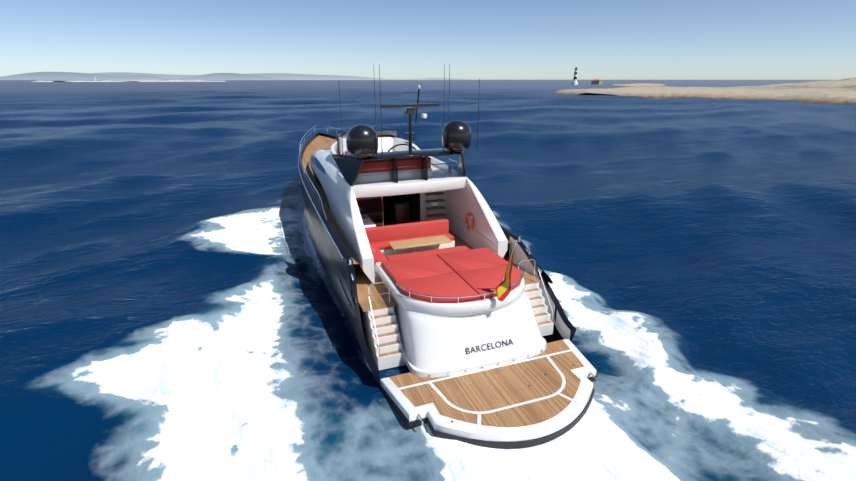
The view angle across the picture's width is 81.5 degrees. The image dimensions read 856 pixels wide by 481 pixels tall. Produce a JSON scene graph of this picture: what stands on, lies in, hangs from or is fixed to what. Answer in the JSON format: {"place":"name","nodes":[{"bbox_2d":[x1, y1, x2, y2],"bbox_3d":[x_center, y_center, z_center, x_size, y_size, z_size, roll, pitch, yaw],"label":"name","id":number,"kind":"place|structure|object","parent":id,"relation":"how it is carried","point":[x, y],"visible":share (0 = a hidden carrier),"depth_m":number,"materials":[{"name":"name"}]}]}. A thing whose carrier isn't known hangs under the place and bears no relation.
{"place":"outdoors","nodes":[
{"label":"outdoors","id":0,"kind":"place"},
{"bbox_2d":[0,72,289,79],"bbox_3d":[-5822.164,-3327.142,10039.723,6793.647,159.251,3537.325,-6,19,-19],"label":"coast hills","id":1,"kind":"structure","parent":0,"point":[82,76],"depth_m":9468.33,"materials":[{"name":"grey"}]},
{"bbox_2d":[110,79,430,79],"bbox_3d":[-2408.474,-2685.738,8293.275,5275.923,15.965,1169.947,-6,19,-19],"label":"shore town","id":2,"kind":"object","parent":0,"point":[268,79],"visible":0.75,"depth_m":8459.76,"materials":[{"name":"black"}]},
{"bbox_2d":[90,72,472,79],"bbox_3d":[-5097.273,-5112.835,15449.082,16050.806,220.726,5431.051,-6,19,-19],"label":"coast hills","id":3,"kind":"structure","parent":0,"point":[291,76],"depth_m":15422.38,"materials":[{"name":"grey"}]},
{"bbox_2d":[381,196,383,225],"bbox_3d":[-1.904,-1.343,21.444,3.300,2.190,0.050,-7,20,-19],"label":"door frame","id":4,"kind":"object","parent":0,"point":[382,212],"visible":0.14,"depth_m":21.47,"materials":[{"name":"silver metal"}]},
{"bbox_2d":[356,197,382,226],"bbox_3d":[-2.703,-1.242,21.170,1.560,2.090,0.010,-7,20,-19],"label":"saloon door glass","id":5,"kind":"object","parent":4,"relation":"in","point":[371,207],"visible":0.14,"depth_m":21.23,"materials":[{"name":"black glass"}]},
{"bbox_2d":[0,80,855,480],"bbox_3d":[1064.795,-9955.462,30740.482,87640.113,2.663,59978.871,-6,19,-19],"label":"sea","id":6,"kind":"structure","parent":0,"point":[170,308],"depth_m":21.66,"materials":[{"name":"liquid"}]},
{"bbox_2d":[33,80,225,81],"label":"coastline","id":7,"kind":"structure","parent":6,"relation":"in","point":[136,81],"depth_m":1892.04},
{"bbox_2d":[299,132,575,385],"bbox_3d":[-3.781,-2.153,28.344,7.086,4.465,31.300,-7,20,-19],"label":"hull","id":8,"kind":"object","parent":6,"relation":"on","point":[321,239],"visible":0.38,"depth_m":17.45,"materials":[{"name":"black"}]},
{"bbox_2d":[336,276,350,305],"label":"hull scoop bars","id":9,"kind":"object","parent":8,"relation":"attached to","point":[343,291],"visible":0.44,"depth_m":15.95,"materials":[{"name":"grey metal"}]},
{"bbox_2d":[298,143,514,259],"bbox_3d":[-4.410,-4.355,29.368,6.642,0.865,27.112,-7,20,-19],"label":"rub rail","id":10,"kind":"object","parent":8,"relation":"on","point":[319,214],"visible":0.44,"depth_m":20.52,"materials":[{"name":"silver metal"}]},
{"bbox_2d":[302,135,511,263],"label":"decks","id":11,"kind":"object","parent":8,"relation":"on","point":[318,143],"visible":0.15,"depth_m":26.89,"materials":[{"name":"brown wood"}]},
{"bbox_2d":[308,149,435,217],"bbox_3d":[-3.895,-3.951,28.011,5.440,2.780,14.700,-7,20,-19],"label":"superstructure","id":12,"kind":"object","parent":11,"relation":"on","point":[328,180],"visible":0.19,"depth_m":22.59,"materials":[{"name":"white plastic"}]},
{"bbox_2d":[308,148,330,210],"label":"side window","id":13,"kind":"structure","parent":12,"relation":"attached to","point":[315,180],"depth_m":24.81,"materials":[{"name":"black glass"}]},
{"bbox_2d":[299,125,542,302],"bbox_3d":[-4.032,-3.979,28.402,6.558,2.297,28.707,-7,20,-19],"label":"railing","id":14,"kind":"object","parent":8,"relation":"on","point":[350,259],"visible":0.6,"depth_m":22.21,"materials":[{"name":"silver metal"}]},
{"bbox_2d":[300,181,552,316],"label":"hull window","id":15,"kind":"structure","parent":8,"relation":"attached to","point":[335,270],"depth_m":16.93,"materials":[{"name":"black glass"}]},
{"bbox_2d":[354,230,541,311],"bbox_3d":[-0.207,0.685,18.945,6.200,0.001,6.980,-7,20,-19],"label":"cockpit sole","id":16,"kind":"object","parent":8,"relation":"on","point":[363,283],"visible":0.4,"depth_m":16.48,"materials":[{"name":"brown wood"}]},
{"bbox_2d":[362,214,375,227],"bbox_3d":[-2.769,-0.342,20.360,0.940,1.030,1.720,-7,20,-19],"label":"wet bar","id":17,"kind":"object","parent":16,"relation":"on","point":[368,222],"visible":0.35,"depth_m":19.75,"materials":[{"name":"grey plastic"}]},
{"bbox_2d":[383,193,419,225],"bbox_3d":[-2.872,-2.208,23.953,3.300,2.170,5.680,-7,20,-19],"label":"doorway","id":18,"kind":"structure","parent":16,"relation":"on","point":[413,200],"depth_m":23.42,"materials":[{"name":"black"}]},
{"bbox_2d":[391,199,409,223],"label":"interior door","id":19,"kind":"structure","parent":18,"relation":"in","point":[400,211],"depth_m":22.89,"materials":[{"name":"brown wood"}]},
{"bbox_2d":[374,240,454,276],"bbox_3d":[-0.592,0.527,18.843,3.850,0.370,2.440,-7,20,-19],"label":"sofa base","id":20,"kind":"object","parent":16,"relation":"on","point":[388,252],"visible":0.06,"depth_m":19.25,"materials":[{"name":"white plastic"}]},
{"bbox_2d":[365,219,468,266],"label":"sofa cushions","id":21,"kind":"object","parent":16,"relation":"on","point":[379,238],"visible":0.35,"depth_m":19.27,"materials":[{"name":"red fabric"}]},
{"bbox_2d":[334,177,507,284],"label":"walls","id":22,"kind":"structure","parent":16,"relation":"on","point":[460,203],"depth_m":18.91,"materials":[{"name":"white plastic"}]},
{"bbox_2d":[332,89,465,185],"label":"radar arch","id":23,"kind":"structure","parent":22,"relation":"on","point":[349,166],"depth_m":18.58,"materials":[{"name":"black metal"}]},
{"bbox_2d":[346,120,471,157],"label":"satellite domes","id":24,"kind":"structure","parent":23,"relation":"on","point":[361,140],"depth_m":17.80,"materials":[{"name":"black plastic"}]},
{"bbox_2d":[338,64,479,159],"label":"antennas","id":25,"kind":"object","parent":23,"relation":"on","point":[381,122],"visible":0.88,"depth_m":17.86,"materials":[{"name":"black metal"}]},
{"bbox_2d":[418,85,426,118],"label":"mast lights","id":26,"kind":"object","parent":23,"relation":"on","point":[423,115],"visible":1,"depth_m":18.44},
{"bbox_2d":[337,165,466,197],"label":"cabin roof","id":27,"kind":"structure","parent":22,"relation":"on","point":[440,180],"depth_m":19.05,"materials":[{"name":"white plastic"}]},
{"bbox_2d":[344,144,431,181],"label":"fly seat bases","id":28,"kind":"object","parent":27,"relation":"on","point":[385,176],"visible":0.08,"depth_m":19.28,"materials":[{"name":"white plastic"}]},
{"bbox_2d":[345,151,430,173],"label":"fly cushions","id":29,"kind":"object","parent":28,"relation":"on","point":[412,162],"visible":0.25,"depth_m":19.20,"materials":[{"name":"red fabric"}]},
{"bbox_2d":[331,137,451,171],"bbox_3d":[-2.133,-4.038,22.827,4.200,0.900,6.650,-7,20,-19],"label":"flybridge","id":30,"kind":"object","parent":27,"relation":"on","point":[386,143],"visible":0.38,"depth_m":24.66,"materials":[{"name":"white plastic"}]},
{"bbox_2d":[336,131,396,140],"bbox_3d":[-3.152,-5.357,25.319,3.160,0.390,0.746,-7,20,-19],"label":"windshield","id":31,"kind":"object","parent":30,"relation":"on","point":[389,133],"visible":0.26,"depth_m":25.58,"materials":[{"name":"clear glass"}]},
{"bbox_2d":[356,158,457,182],"bbox_3d":[-1.778,-3.865,21.854,4.314,1.216,5.848,-7,20,-19],"label":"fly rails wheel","id":32,"kind":"object","parent":27,"relation":"on","point":[456,162],"visible":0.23,"depth_m":19.37,"materials":[{"name":"silver metal"}]},
{"bbox_2d":[465,212,473,230],"bbox_3d":[1.662,-0.750,19.888,0.105,0.770,0.770,-7,20,-19],"label":"life buoy","id":33,"kind":"object","parent":22,"relation":"attached to","point":[472,221],"visible":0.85,"depth_m":19.81,"materials":[{"name":"orange"}]},
{"bbox_2d":[420,190,445,221],"bbox_3d":[-1.377,-1.638,21.505,5.000,2.700,0.001,-7,20,-19],"label":"aft bulkhead","id":34,"kind":"object","parent":16,"relation":"on","point":[424,212],"depth_m":22.14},
{"bbox_2d":[425,192,445,217],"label":"stair treads","id":35,"kind":"object","parent":34,"relation":"attached to","point":[436,208],"visible":0.69,"depth_m":21.84,"materials":[{"name":"brown wood"}]},
{"bbox_3d":[-0.488,0.417,18.732,0.360,0.650,0.360,-7,20,-19],"label":"table pedestal","id":36,"kind":"object","parent":16,"relation":"on","visible":0},
{"bbox_2d":[388,235,451,249],"bbox_3d":[-0.298,0.061,18.670,2.300,0.060,0.780,-7,21,-19],"label":"cockpit table","id":37,"kind":"object","parent":36,"relation":"on","point":[418,242],"visible":1,"depth_m":18.55,"materials":[{"name":"brown wood"}]},
{"bbox_2d":[354,236,570,373],"bbox_3d":[0.907,1.923,16.144,6.450,2.408,3.880,-7,20,-19],"label":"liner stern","id":38,"kind":"object","parent":8,"relation":"attached to","point":[563,329],"visible":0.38,"depth_m":17.12,"materials":[{"name":"grey plastic"}]},
{"bbox_2d":[381,339,595,441],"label":"swim platform","id":39,"kind":"structure","parent":8,"relation":"attached to","point":[566,416],"depth_m":12.24,"materials":[{"name":"white plastic"}]},
{"bbox_2d":[375,254,545,377],"bbox_3d":[0.985,2.105,15.984,4.360,1.850,4.630,-7,20,-19],"label":"transom pod","id":40,"kind":"object","parent":39,"relation":"on","point":[436,339],"visible":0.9,"depth_m":14.27,"materials":[{"name":"white plastic"}]},
{"bbox_2d":[381,254,454,284],"bbox_3d":[-0.358,0.926,16.346,1.988,0.170,1.738,-7,20,-19],"label":"sunpad","id":41,"kind":"object","parent":40,"relation":"on","point":[396,270],"visible":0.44,"depth_m":16.21,"materials":[{"name":"red fabric"}]},
{"bbox_2d":[396,273,480,302],"bbox_3d":[0.262,1.486,14.741,1.988,0.170,1.833,-7,21,-19],"label":"sunpad","id":42,"kind":"object","parent":40,"relation":"on","point":[450,285],"visible":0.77,"depth_m":14.67,"materials":[{"name":"red fabric"}]},
{"bbox_2d":[362,282,553,369],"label":"stairs","id":43,"kind":"structure","parent":40,"relation":"attached to","point":[388,361],"depth_m":14.96,"materials":[{"name":"white plastic"}]},
{"bbox_2d":[371,288,550,356],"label":"stair treads","id":44,"kind":"object","parent":43,"relation":"on","point":[395,332],"visible":0.75,"depth_m":14.94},
{"bbox_2d":[396,265,523,302],"bbox_3d":[1.274,1.388,14.875,4.176,0.235,1.630,-7,20,-19],"label":"guard rail","id":45,"kind":"object","parent":40,"relation":"on","point":[459,296],"visible":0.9,"depth_m":14.17,"materials":[{"name":"silver metal"}]},
{"bbox_2d":[437,247,507,272],"bbox_3d":[1.532,0.687,16.992,1.988,0.170,1.738,-7,21,-19],"label":"sunpad","id":46,"kind":"object","parent":40,"relation":"on","point":[469,259],"visible":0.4,"depth_m":16.86,"materials":[{"name":"red fabric"}]},
{"bbox_2d":[428,350,542,376],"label":"deck lights","id":47,"kind":"object","parent":40,"relation":"attached to","point":[465,371],"visible":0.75,"depth_m":14.13},
{"bbox_2d":[456,265,521,299],"bbox_3d":[2.152,1.247,15.387,1.988,0.170,1.833,-7,20,-19],"label":"sunpad","id":48,"kind":"object","parent":40,"relation":"on","point":[484,280],"visible":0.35,"depth_m":15.35,"materials":[{"name":"red fabric"}]},
{"bbox_2d":[465,339,512,353],"bbox_3d":[1.787,3.052,14.330,1.512,0.175,0.010,-7,-7,-19],"label":"lettering","id":49,"kind":"object","parent":40,"relation":"attached to","point":[488,346],"visible":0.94,"depth_m":14.30,"materials":[{"name":"black paint"}]},
{"bbox_2d":[501,240,517,281],"bbox_3d":[2.245,0.767,14.125,0.060,1.893,0.841,-9,20,-25],"label":"flag staff","id":50,"kind":"object","parent":40,"relation":"on","point":[509,260],"visible":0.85,"depth_m":14.00,"materials":[{"name":"silver metal"}]},
{"bbox_2d":[496,245,515,301],"bbox_3d":[2.152,0.853,13.890,0.410,1.737,0.366,-7,19,-22],"label":"flag cloth","id":51,"kind":"object","parent":50,"relation":"hanging from","point":[503,288],"visible":1,"depth_m":14.01,"materials":[{"name":"yellow fabric"}]},
{"bbox_2d":[389,340,583,426],"bbox_3d":[2.109,3.947,13.380,5.680,0.001,3.100,-7,20,-19],"label":"swim platform deck","id":52,"kind":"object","parent":39,"relation":"on","point":[508,385],"visible":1,"depth_m":13.24,"materials":[{"name":"brown wood"}]},
{"bbox_2d":[380,375,596,447],"bbox_3d":[2.157,4.313,13.374,6.220,0.280,3.370,-7,20,-19],"label":"rub rail","id":53,"kind":"object","parent":39,"relation":"attached to","point":[511,444],"visible":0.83,"depth_m":12.01,"materials":[{"name":"black"}]},
{"bbox_2d":[398,349,579,430],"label":"deck trim","id":54,"kind":"structure","parent":39,"relation":"on","point":[506,407],"depth_m":13.25,"materials":[{"name":"white plastic"}]},
{"bbox_2d":[418,365,596,425],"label":"deck fittings","id":55,"kind":"object","parent":39,"relation":"on","point":[419,416],"visible":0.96,"depth_m":13.68,"materials":[{"name":"silver metal"}]},
{"bbox_2d":[0,0,855,79],"label":"sky","id":56,"kind":"structure","parent":0,"point":[409,39],"materials":[{"name":"blue"}]},
{"bbox_2d":[427,192,437,206],"bbox_3d":[0.128,-1.735,21.856,0.804,1.750,0.217,-23,29,-50],"label":"fly stair rail","id":57,"kind":"object","parent":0,"point":[434,204],"visible":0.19,"depth_m":22.07,"materials":[{"name":"silver metal"}]},
{"bbox_2d":[368,259,552,356],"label":"handrails","id":58,"kind":"object","parent":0,"point":[389,297],"visible":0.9,"depth_m":15.11,"materials":[{"name":"silver metal"}]},
{"bbox_2d":[611,83,664,86],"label":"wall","id":59,"kind":"structure","parent":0,"point":[632,85],"depth_m":608.38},
{"bbox_2d":[572,70,577,84],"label":"lighthouse tower","id":60,"kind":"structure","parent":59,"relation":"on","point":[574,82],"depth_m":685.33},
{"bbox_2d":[591,80,602,83],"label":"keeper house walls","id":61,"kind":"structure","parent":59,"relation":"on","point":[595,82],"depth_m":675.69,"materials":[{"name":"white paint"}]},
{"bbox_2d":[551,77,855,103],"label":"island","id":62,"kind":"structure","parent":0,"point":[841,91],"depth_m":240.94,"materials":[{"name":"beige sand"}]}
]}

